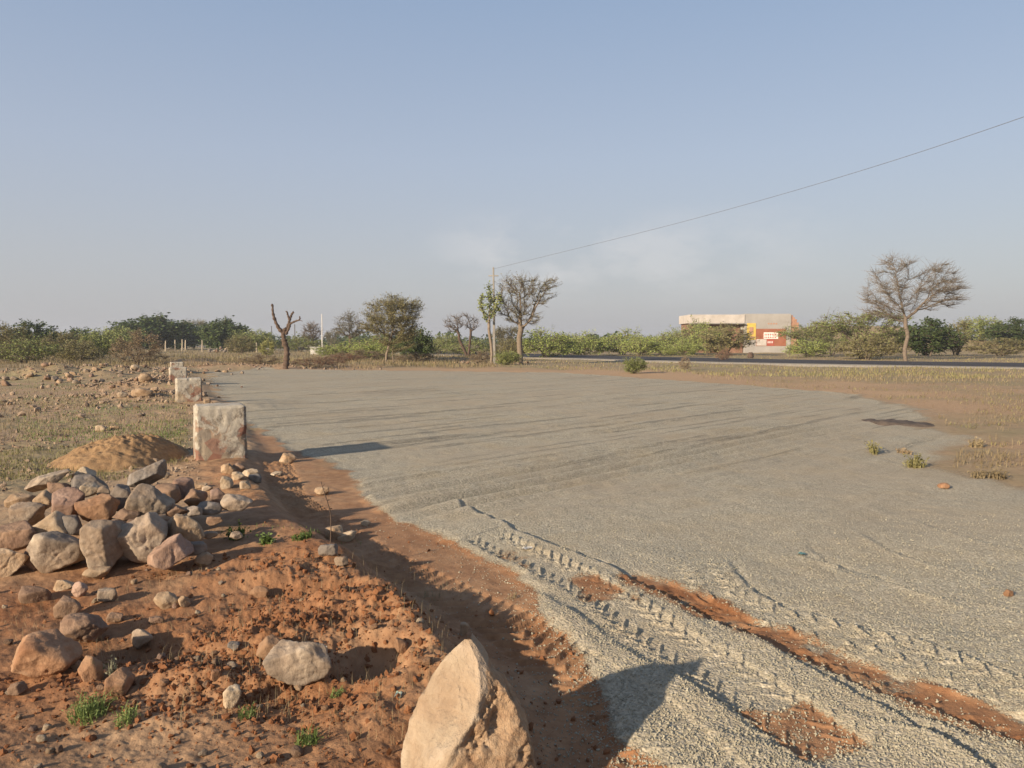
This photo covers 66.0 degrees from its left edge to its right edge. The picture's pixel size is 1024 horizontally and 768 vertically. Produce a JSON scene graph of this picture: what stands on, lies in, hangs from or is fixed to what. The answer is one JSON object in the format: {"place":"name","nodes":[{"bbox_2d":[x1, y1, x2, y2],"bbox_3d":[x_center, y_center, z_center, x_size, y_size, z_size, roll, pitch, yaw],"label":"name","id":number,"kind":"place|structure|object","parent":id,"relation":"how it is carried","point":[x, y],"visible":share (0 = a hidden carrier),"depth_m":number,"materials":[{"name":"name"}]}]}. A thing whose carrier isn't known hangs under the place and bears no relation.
{"place":"outdoors","nodes":[
{"label":"outdoors","id":0,"kind":"place"},
{"bbox_2d":[0,364,191,443],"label":"dry grass","id":1,"kind":"structure","parent":0,"point":[57,411],"depth_m":15.55,"materials":[{"name":"plant"}]},
{"bbox_2d":[5,550,451,749],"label":"dry grass","id":2,"kind":"structure","parent":0,"point":[212,651],"depth_m":3.88,"materials":[{"name":"plant"}]},
{"bbox_2d":[0,326,1023,767],"bbox_3d":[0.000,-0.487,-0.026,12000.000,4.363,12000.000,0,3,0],"label":"ground","id":3,"kind":"structure","parent":0,"point":[290,502],"depth_m":4.78,"materials":[{"name":"soil"}]},
{"bbox_2d":[0,548,28,577],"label":"rock","id":4,"kind":"object","parent":3,"relation":"on","point":[11,562],"visible":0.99,"depth_m":5.17,"materials":[{"name":"stone"}]},
{"bbox_2d":[0,520,37,550],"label":"rock","id":5,"kind":"object","parent":3,"relation":"on","point":[17,536],"visible":0.89,"depth_m":5.41,"materials":[{"name":"stone"}]},
{"bbox_2d":[0,320,38,361],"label":"bush","id":6,"kind":"object","parent":3,"relation":"on","point":[5,336],"visible":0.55,"depth_m":61.94,"materials":[{"name":"green plant"}]},
{"bbox_2d":[4,493,35,507],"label":"rock","id":7,"kind":"object","parent":3,"relation":"on","point":[11,499],"visible":0.79,"depth_m":6.09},
{"bbox_2d":[8,502,44,525],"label":"rock","id":8,"kind":"object","parent":3,"relation":"on","point":[32,513],"visible":0.87,"depth_m":5.78,"materials":[{"name":"stone"}]},
{"bbox_2d":[0,331,63,362],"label":"bush","id":9,"kind":"object","parent":3,"relation":"on","point":[20,354],"visible":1,"depth_m":54.70,"materials":[{"name":"green plant"}]},
{"bbox_2d":[0,318,64,357],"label":"bush","id":10,"kind":"object","parent":3,"relation":"on","point":[37,328],"visible":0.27,"depth_m":74.73,"materials":[{"name":"green plant"}]},
{"bbox_2d":[18,586,51,603],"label":"rock","id":11,"kind":"object","parent":3,"relation":"on","point":[30,594],"visible":0.98,"depth_m":4.65,"materials":[{"name":"stone"}]},
{"bbox_2d":[11,629,82,677],"bbox_3d":[-2.188,1.273,3.706,0.302,0.237,0.303,-1,3,-21],"label":"rock","id":12,"kind":"object","parent":3,"relation":"on","point":[43,653],"visible":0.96,"depth_m":3.60,"materials":[{"name":"stone"}]},
{"bbox_2d":[33,511,66,533],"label":"rock","id":13,"kind":"object","parent":3,"relation":"on","point":[52,521],"visible":0.71,"depth_m":5.51,"materials":[{"name":"stone"}]},
{"bbox_2d":[27,531,85,573],"bbox_3d":[-3.037,1.113,5.295,0.370,0.285,0.297,-1,3,-24],"label":"rock","id":14,"kind":"object","parent":3,"relation":"on","point":[50,551],"visible":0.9,"depth_m":5.18,"materials":[{"name":"stone"}]},
{"bbox_2d":[47,482,70,492],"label":"rock","id":15,"kind":"object","parent":3,"relation":"on","point":[52,487],"visible":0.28,"depth_m":6.25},
{"bbox_2d":[24,468,70,491],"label":"rock","id":16,"kind":"object","parent":15,"relation":"on","point":[37,483],"visible":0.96,"depth_m":6.32,"materials":[{"name":"stone"}]},
{"bbox_2d":[53,595,81,618],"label":"rock","id":17,"kind":"object","parent":3,"relation":"on","point":[64,605],"visible":0.85,"depth_m":4.39,"materials":[{"name":"stone"}]},
{"bbox_2d":[51,487,84,515],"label":"rock","id":18,"kind":"object","parent":3,"relation":"on","point":[64,500],"visible":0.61,"depth_m":5.76,"materials":[{"name":"stone"}]},
{"bbox_2d":[39,331,98,358],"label":"bush","id":19,"kind":"object","parent":3,"relation":"on","point":[62,339],"visible":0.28,"depth_m":69.39,"materials":[{"name":"green plant"}]},
{"bbox_2d":[62,514,81,535],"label":"rock","id":20,"kind":"object","parent":3,"relation":"on","point":[72,524],"visible":0.73,"depth_m":5.54,"materials":[{"name":"stone"}]},
{"bbox_2d":[52,338,109,360],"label":"bush","id":21,"kind":"object","parent":3,"relation":"on","point":[70,351],"visible":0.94,"depth_m":59.35,"materials":[{"name":"green plant"}]},
{"bbox_2d":[59,612,108,642],"bbox_3d":[-2.239,1.276,4.122,0.234,0.161,0.192,-1,3,-24],"label":"rock","id":22,"kind":"object","parent":3,"relation":"on","point":[83,627],"visible":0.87,"depth_m":4.06,"materials":[{"name":"stone"}]},
{"bbox_2d":[70,474,107,488],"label":"rock","id":23,"kind":"object","parent":3,"relation":"on","point":[78,481],"visible":0.48,"depth_m":6.28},
{"bbox_2d":[62,687,117,725],"bbox_3d":[-1.766,1.337,3.271,0.239,0.116,0.252,0,3,0],"label":"weed","id":24,"kind":"object","parent":3,"relation":"on","point":[82,712],"visible":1,"depth_m":3.26,"materials":[{"name":"plant"}]},
{"bbox_2d":[77,655,103,682],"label":"rock","id":25,"kind":"object","parent":3,"relation":"on","point":[88,670],"visible":0.91,"depth_m":3.53,"materials":[{"name":"stone"}]},
{"bbox_2d":[0,372,188,480],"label":"weeds","id":26,"kind":"object","parent":3,"relation":"on","point":[44,465],"visible":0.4,"depth_m":10.65,"materials":[{"name":"green plant"}]},
{"bbox_2d":[74,493,119,521],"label":"rock","id":27,"kind":"object","parent":3,"relation":"on","point":[101,506],"visible":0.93,"depth_m":5.66,"materials":[{"name":"stone"}]},
{"bbox_2d":[82,566,111,578],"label":"rock","id":28,"kind":"object","parent":3,"relation":"on","point":[97,572],"visible":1,"depth_m":5.04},
{"bbox_2d":[66,328,131,357],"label":"bush","id":29,"kind":"object","parent":3,"relation":"on","point":[102,341],"visible":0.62,"depth_m":77.41,"materials":[{"name":"green plant"}]},
{"bbox_2d":[0,400,199,491],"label":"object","id":30,"kind":"object","parent":3,"relation":"on","point":[4,483],"visible":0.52,"depth_m":11.27,"materials":[{"name":"plant"}]},
{"bbox_2d":[16,365,187,442],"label":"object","id":31,"kind":"object","parent":3,"relation":"on","point":[42,435],"visible":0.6,"depth_m":14.20,"materials":[{"name":"plant"}]},
{"bbox_2d":[79,519,124,567],"bbox_3d":[-2.703,1.069,5.271,0.306,0.368,0.337,-1,3,-17],"label":"rock","id":32,"kind":"object","parent":3,"relation":"on","point":[99,544],"visible":0.85,"depth_m":5.13,"materials":[{"name":"stone"}]},
{"bbox_2d":[97,587,117,601],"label":"rock","id":33,"kind":"object","parent":3,"relation":"on","point":[105,594],"visible":1,"depth_m":4.61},
{"bbox_2d":[46,433,189,471],"bbox_3d":[-5.060,0.864,10.335,2.040,0.428,2.300,0,3,0],"label":"sand heap","id":34,"kind":"object","parent":3,"relation":"on","point":[116,453],"visible":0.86,"depth_m":9.83,"materials":[{"name":"sand"}]},
{"bbox_2d":[103,667,134,696],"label":"rock","id":35,"kind":"object","parent":3,"relation":"on","point":[120,679],"visible":0.96,"depth_m":3.41,"materials":[{"name":"stone"}]},
{"bbox_2d":[110,484,130,510],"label":"rock","id":36,"kind":"object","parent":3,"relation":"on","point":[121,492],"visible":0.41,"depth_m":5.88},
{"bbox_2d":[110,700,140,728],"bbox_3d":[-1.585,1.355,3.223,0.140,0.095,0.124,2,4,30],"label":"weed","id":37,"kind":"object","parent":3,"relation":"on","point":[126,717],"visible":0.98,"depth_m":3.22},
{"bbox_2d":[112,508,139,521],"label":"rock","id":38,"kind":"object","parent":3,"relation":"on","point":[123,514],"visible":0.84,"depth_m":5.65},
{"bbox_2d":[124,483,175,516],"bbox_3d":[-2.693,0.849,5.856,0.350,0.244,0.306,-1,3,-25],"label":"rock","id":39,"kind":"object","parent":38,"relation":"on","point":[143,498],"visible":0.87,"depth_m":5.74,"materials":[{"name":"stone"}]},
{"bbox_2d":[107,325,167,365],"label":"bush","id":40,"kind":"object","parent":3,"relation":"on","point":[138,340],"visible":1,"depth_m":49.80,"materials":[{"name":"grey plant"}]},
{"bbox_2d":[131,629,152,649],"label":"rock","id":41,"kind":"object","parent":3,"relation":"on","point":[141,638],"visible":1,"depth_m":4.09,"materials":[{"name":"stone"}]},
{"bbox_2d":[117,512,167,563],"bbox_3d":[-2.515,1.049,5.378,0.318,0.359,0.292,-1,3,-21],"label":"rock","id":42,"kind":"object","parent":3,"relation":"on","point":[140,538],"visible":0.97,"depth_m":5.27,"materials":[{"name":"stone"}]},
{"bbox_2d":[127,459,166,486],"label":"rock","id":43,"kind":"object","parent":3,"relation":"on","point":[152,473],"visible":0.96,"depth_m":6.26,"materials":[{"name":"stone"}]},
{"bbox_2d":[105,312,198,349],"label":"bush","id":44,"kind":"object","parent":3,"relation":"on","point":[170,332],"visible":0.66,"depth_m":147.57,"materials":[{"name":"green plant"}]},
{"bbox_2d":[153,591,177,609],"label":"rock","id":45,"kind":"object","parent":3,"relation":"on","point":[164,600],"visible":0.94,"depth_m":4.52,"materials":[{"name":"stone"}]},
{"bbox_2d":[155,483,181,503],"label":"rock","id":46,"kind":"object","parent":3,"relation":"on","point":[171,490],"visible":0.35,"depth_m":6.16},
{"bbox_2d":[147,533,194,569],"bbox_3d":[-2.234,1.104,5.143,0.250,0.238,0.279,0,3,0],"label":"rock","id":47,"kind":"object","parent":3,"relation":"on","point":[169,552],"visible":1,"depth_m":5.08,"materials":[{"name":"stone"}]},
{"bbox_2d":[172,477,194,500],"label":"rock","id":48,"kind":"object","parent":3,"relation":"on","point":[185,485],"visible":0.52,"depth_m":6.29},
{"bbox_2d":[165,514,204,541],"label":"rock","id":49,"kind":"object","parent":3,"relation":"on","point":[190,529],"visible":0.73,"depth_m":5.44,"materials":[{"name":"stone"}]},
{"bbox_2d":[175,377,202,402],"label":"masonry block","id":50,"kind":"structure","parent":3,"relation":"on","point":[188,389],"depth_m":19.75,"materials":[{"name":"stone"}]},
{"bbox_2d":[183,488,207,505],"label":"rock","id":51,"kind":"object","parent":3,"relation":"on","point":[193,497],"visible":0.96,"depth_m":6.19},
{"bbox_2d":[198,501,221,514],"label":"rock","id":52,"kind":"object","parent":3,"relation":"on","point":[210,508],"visible":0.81,"depth_m":6.02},
{"bbox_2d":[193,403,247,460],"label":"masonry block","id":53,"kind":"structure","parent":3,"relation":"on","point":[219,430],"depth_m":10.15,"materials":[{"name":"stone"}]},
{"bbox_2d":[192,315,250,349],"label":"bush","id":54,"kind":"object","parent":3,"relation":"on","point":[215,335],"visible":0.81,"depth_m":137.84,"materials":[{"name":"green plant"}]},
{"bbox_2d":[223,684,240,708],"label":"rock","id":55,"kind":"object","parent":3,"relation":"on","point":[231,694],"visible":0.98,"depth_m":3.31,"materials":[{"name":"stone"}]},
{"bbox_2d":[220,494,252,510],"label":"rock","id":56,"kind":"object","parent":3,"relation":"on","point":[233,502],"visible":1,"depth_m":6.09,"materials":[{"name":"stone"}]},
{"bbox_2d":[223,335,260,353],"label":"bush","id":57,"kind":"object","parent":3,"relation":"on","point":[236,344],"visible":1,"depth_m":99.20,"materials":[{"name":"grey plant"}]},
{"bbox_2d":[0,349,495,368],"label":"dry grass","id":58,"kind":"structure","parent":3,"relation":"on","point":[121,362],"depth_m":54.00,"materials":[{"name":"plant"}]},
{"bbox_2d":[229,328,279,351],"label":"bush","id":59,"kind":"object","parent":3,"relation":"on","point":[264,335],"visible":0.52,"depth_m":119.00,"materials":[{"name":"green plant"}]},
{"bbox_2d":[256,634,279,658],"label":"rock","id":60,"kind":"object","parent":3,"relation":"on","point":[267,644],"visible":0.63,"depth_m":3.73,"materials":[{"name":"stone"}]},
{"bbox_2d":[271,304,301,368],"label":"dead tree","id":61,"kind":"object","parent":3,"relation":"on","point":[284,333],"visible":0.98,"depth_m":44.83,"materials":[{"name":"brown plant"}]},
{"bbox_2d":[0,356,588,422],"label":"dry grass","id":62,"kind":"structure","parent":3,"relation":"on","point":[98,395],"depth_m":23.99,"materials":[{"name":"plant"}]},
{"bbox_2d":[262,639,331,685],"bbox_3d":[-0.943,1.247,3.538,0.294,0.207,0.200,0,3,0],"label":"rock","id":63,"kind":"object","parent":3,"relation":"on","point":[294,663],"visible":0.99,"depth_m":3.47,"materials":[{"name":"stone"}]},
{"bbox_2d":[275,331,325,351],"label":"bush","id":64,"kind":"object","parent":3,"relation":"on","point":[307,342],"visible":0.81,"depth_m":119.21,"materials":[{"name":"green plant"}]},
{"bbox_2d":[280,723,325,747],"bbox_3d":[-0.776,1.346,3.013,0.174,0.085,0.129,2,4,35],"label":"weed","id":65,"kind":"object","parent":3,"relation":"on","point":[307,737],"visible":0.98,"depth_m":3.00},
{"bbox_2d":[0,519,610,767],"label":"soil clods","id":66,"kind":"object","parent":3,"relation":"on","point":[163,666],"visible":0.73,"depth_m":3.55,"materials":[{"name":"soil"}]},
{"bbox_2d":[289,356,346,367],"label":"bush","id":67,"kind":"object","parent":3,"relation":"on","point":[315,361],"visible":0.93,"depth_m":48.89,"materials":[{"name":"brown plant"}]},
{"bbox_2d":[305,336,386,356],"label":"bush","id":68,"kind":"object","parent":3,"relation":"on","point":[325,350],"visible":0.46,"depth_m":77.27,"materials":[{"name":"green plant"}]},
{"bbox_2d":[331,308,368,341],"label":"grey tree","id":69,"kind":"object","parent":3,"relation":"on","point":[350,324],"visible":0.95,"depth_m":84.49,"materials":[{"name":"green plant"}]},
{"bbox_2d":[343,336,405,358],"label":"bush","id":70,"kind":"object","parent":3,"relation":"on","point":[369,347],"visible":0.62,"depth_m":69.36,"materials":[{"name":"green plant"}]},
{"bbox_2d":[358,292,424,362],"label":"layered tree","id":71,"kind":"object","parent":3,"relation":"on","point":[374,324],"visible":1,"depth_m":57.41,"materials":[{"name":"green plant"}]},
{"bbox_2d":[395,326,438,357],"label":"bush","id":72,"kind":"object","parent":3,"relation":"on","point":[423,339],"visible":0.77,"depth_m":65.30,"materials":[{"name":"green plant"}]},
{"bbox_2d":[443,311,480,356],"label":"bare tree","id":73,"kind":"object","parent":3,"relation":"on","point":[457,323],"visible":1,"depth_m":79.79,"materials":[{"name":"grey plant"}]},
{"bbox_2d":[401,634,535,767],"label":"boulder","id":74,"kind":"object","parent":3,"relation":"on","point":[469,711],"visible":1,"depth_m":2.79,"materials":[{"name":"stone"}]},
{"bbox_2d":[441,339,498,355],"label":"bush","id":75,"kind":"object","parent":3,"relation":"on","point":[458,349],"visible":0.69,"depth_m":84.57,"materials":[{"name":"green plant"}]},
{"bbox_2d":[477,280,503,364],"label":"slender tree","id":76,"kind":"object","parent":3,"relation":"on","point":[490,299],"visible":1,"depth_m":53.78,"materials":[{"name":"green plant"}]},
{"bbox_2d":[491,324,517,349],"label":"bush","id":77,"kind":"object","parent":3,"relation":"on","point":[504,332],"visible":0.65,"depth_m":74.53,"materials":[{"name":"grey plant"}]},
{"bbox_2d":[493,350,522,364],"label":"bush","id":78,"kind":"object","parent":3,"relation":"on","point":[503,358],"visible":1,"depth_m":52.79,"materials":[{"name":"green plant"}]},
{"bbox_2d":[494,269,562,363],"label":"acacia tree","id":79,"kind":"object","parent":3,"relation":"on","point":[520,319],"visible":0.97,"depth_m":54.62,"materials":[{"name":"brown plant"}]},
{"bbox_2d":[64,331,992,346],"bbox_3d":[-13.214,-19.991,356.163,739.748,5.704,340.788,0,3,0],"label":"scrub","id":80,"kind":"object","parent":3,"relation":"on","point":[368,336],"visible":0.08,"depth_m":221.61,"materials":[{"name":"green plant"}]},
{"bbox_2d":[522,325,579,356],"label":"bush","id":81,"kind":"object","parent":3,"relation":"on","point":[561,339],"visible":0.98,"depth_m":74.42,"materials":[{"name":"green plant"}]},
{"bbox_2d":[555,329,611,354],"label":"bush","id":82,"kind":"object","parent":3,"relation":"on","point":[590,343],"visible":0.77,"depth_m":87.51,"materials":[{"name":"green plant"}]},
{"bbox_2d":[195,346,1023,368],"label":"road shoulder","id":83,"kind":"object","parent":3,"relation":"on","point":[817,365],"visible":0.33,"depth_m":52.90},
{"bbox_2d":[205,368,1023,767],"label":"gravel lot","id":84,"kind":"structure","parent":3,"relation":"on","point":[549,456],"depth_m":6.88,"materials":[{"name":"gravel"}]},
{"bbox_2d":[862,419,934,426],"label":"earth ridge","id":85,"kind":"structure","parent":84,"relation":"on","point":[886,422],"depth_m":15.11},
{"bbox_2d":[584,326,657,354],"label":"bush","id":86,"kind":"object","parent":3,"relation":"on","point":[616,343],"visible":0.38,"depth_m":91.36,"materials":[{"name":"green plant"}]},
{"bbox_2d":[622,356,647,373],"bbox_3d":[6.092,-0.958,39.013,1.486,0.940,1.194,1,3,19],"label":"bush","id":87,"kind":"object","parent":3,"relation":"on","point":[633,363],"visible":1,"depth_m":38.87,"materials":[{"name":"green plant"}]},
{"bbox_2d":[613,333,666,355],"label":"bush","id":88,"kind":"object","parent":3,"relation":"on","point":[649,344],"visible":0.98,"depth_m":85.50,"materials":[{"name":"green plant"}]},
{"bbox_2d":[639,330,688,354],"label":"bush","id":89,"kind":"object","parent":3,"relation":"on","point":[670,341],"visible":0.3,"depth_m":94.25,"materials":[{"name":"green plant"}]},
{"bbox_2d":[657,338,709,355],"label":"bush","id":90,"kind":"object","parent":3,"relation":"on","point":[678,348],"visible":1,"depth_m":83.49,"materials":[{"name":"green plant"}]},
{"bbox_2d":[666,315,712,353],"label":"bush","id":91,"kind":"object","parent":3,"relation":"on","point":[685,334],"visible":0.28,"depth_m":97.82,"materials":[{"name":"green plant"}]},
{"bbox_2d":[686,320,735,354],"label":"bush","id":92,"kind":"object","parent":3,"relation":"on","point":[697,335],"visible":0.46,"depth_m":91.58,"materials":[{"name":"green plant"}]},
{"bbox_2d":[700,321,759,354],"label":"bush","id":93,"kind":"object","parent":3,"relation":"on","point":[729,344],"visible":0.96,"depth_m":89.12,"materials":[{"name":"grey plant"}]},
{"bbox_2d":[449,351,1023,381],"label":"dry grass","id":94,"kind":"structure","parent":3,"relation":"on","point":[876,375],"depth_m":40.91,"materials":[{"name":"plant"}]},
{"bbox_2d":[679,314,798,352],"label":"roadside building","id":95,"kind":"structure","parent":3,"relation":"on","point":[763,327],"depth_m":111.73,"materials":[{"name":"grey paint"}]},
{"bbox_2d":[774,324,840,356],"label":"bush","id":96,"kind":"object","parent":3,"relation":"on","point":[795,333],"visible":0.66,"depth_m":83.60,"materials":[{"name":"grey plant"}]},
{"bbox_2d":[780,338,835,356],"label":"bush","id":97,"kind":"object","parent":3,"relation":"on","point":[814,349],"visible":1,"depth_m":79.43,"materials":[{"name":"green plant"}]},
{"bbox_2d":[807,308,915,358],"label":"bush","id":98,"kind":"object","parent":3,"relation":"on","point":[840,325],"visible":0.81,"depth_m":74.33,"materials":[{"name":"green plant"}]},
{"bbox_2d":[827,334,901,359],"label":"bush","id":99,"kind":"object","parent":3,"relation":"on","point":[856,351],"visible":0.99,"depth_m":71.29,"materials":[{"name":"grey plant"}]},
{"bbox_2d":[856,251,973,360],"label":"acacia tree","id":100,"kind":"object","parent":3,"relation":"on","point":[880,305],"visible":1,"depth_m":65.58,"materials":[{"name":"brown plant"}]},
{"bbox_2d":[894,316,967,355],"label":"bush","id":101,"kind":"object","parent":3,"relation":"on","point":[938,341],"visible":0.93,"depth_m":86.69,"materials":[{"name":"green plant"}]},
{"bbox_2d":[944,319,977,355],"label":"bush","id":102,"kind":"object","parent":3,"relation":"on","point":[957,351],"visible":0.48,"depth_m":89.34,"materials":[{"name":"green plant"}]},
{"bbox_2d":[958,315,1007,340],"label":"bush","id":103,"kind":"object","parent":3,"relation":"on","point":[981,323],"visible":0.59,"depth_m":119.12,"materials":[{"name":"green plant"}]},
{"bbox_2d":[966,465,1009,479],"bbox_3d":[5.663,1.064,9.343,0.421,0.188,0.414,0,3,0],"label":"weed","id":104,"kind":"object","parent":3,"relation":"on","point":[997,475],"visible":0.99,"depth_m":9.30,"materials":[{"name":"plant"}]},
{"bbox_2d":[960,337,1023,355],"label":"bush","id":105,"kind":"object","parent":3,"relation":"on","point":[1005,347],"visible":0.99,"depth_m":84.43,"materials":[{"name":"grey plant"}]},
{"bbox_2d":[977,316,1023,345],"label":"bush","id":106,"kind":"object","parent":3,"relation":"on","point":[1010,330],"visible":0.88,"depth_m":114.09,"materials":[{"name":"green plant"}]},
{"bbox_2d":[0,0,1023,341],"label":"sky","id":107,"kind":"structure","parent":0,"point":[207,160],"materials":[{"name":"blue"}]},
{"bbox_2d":[212,346,1023,366],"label":"road","id":108,"kind":"structure","parent":0,"point":[820,361],"depth_m":58.29,"materials":[{"name":"asphalt"}]},
{"bbox_2d":[746,372,1023,467],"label":"dry grass","id":109,"kind":"structure","parent":0,"point":[997,454],"depth_m":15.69,"materials":[{"name":"plant"}]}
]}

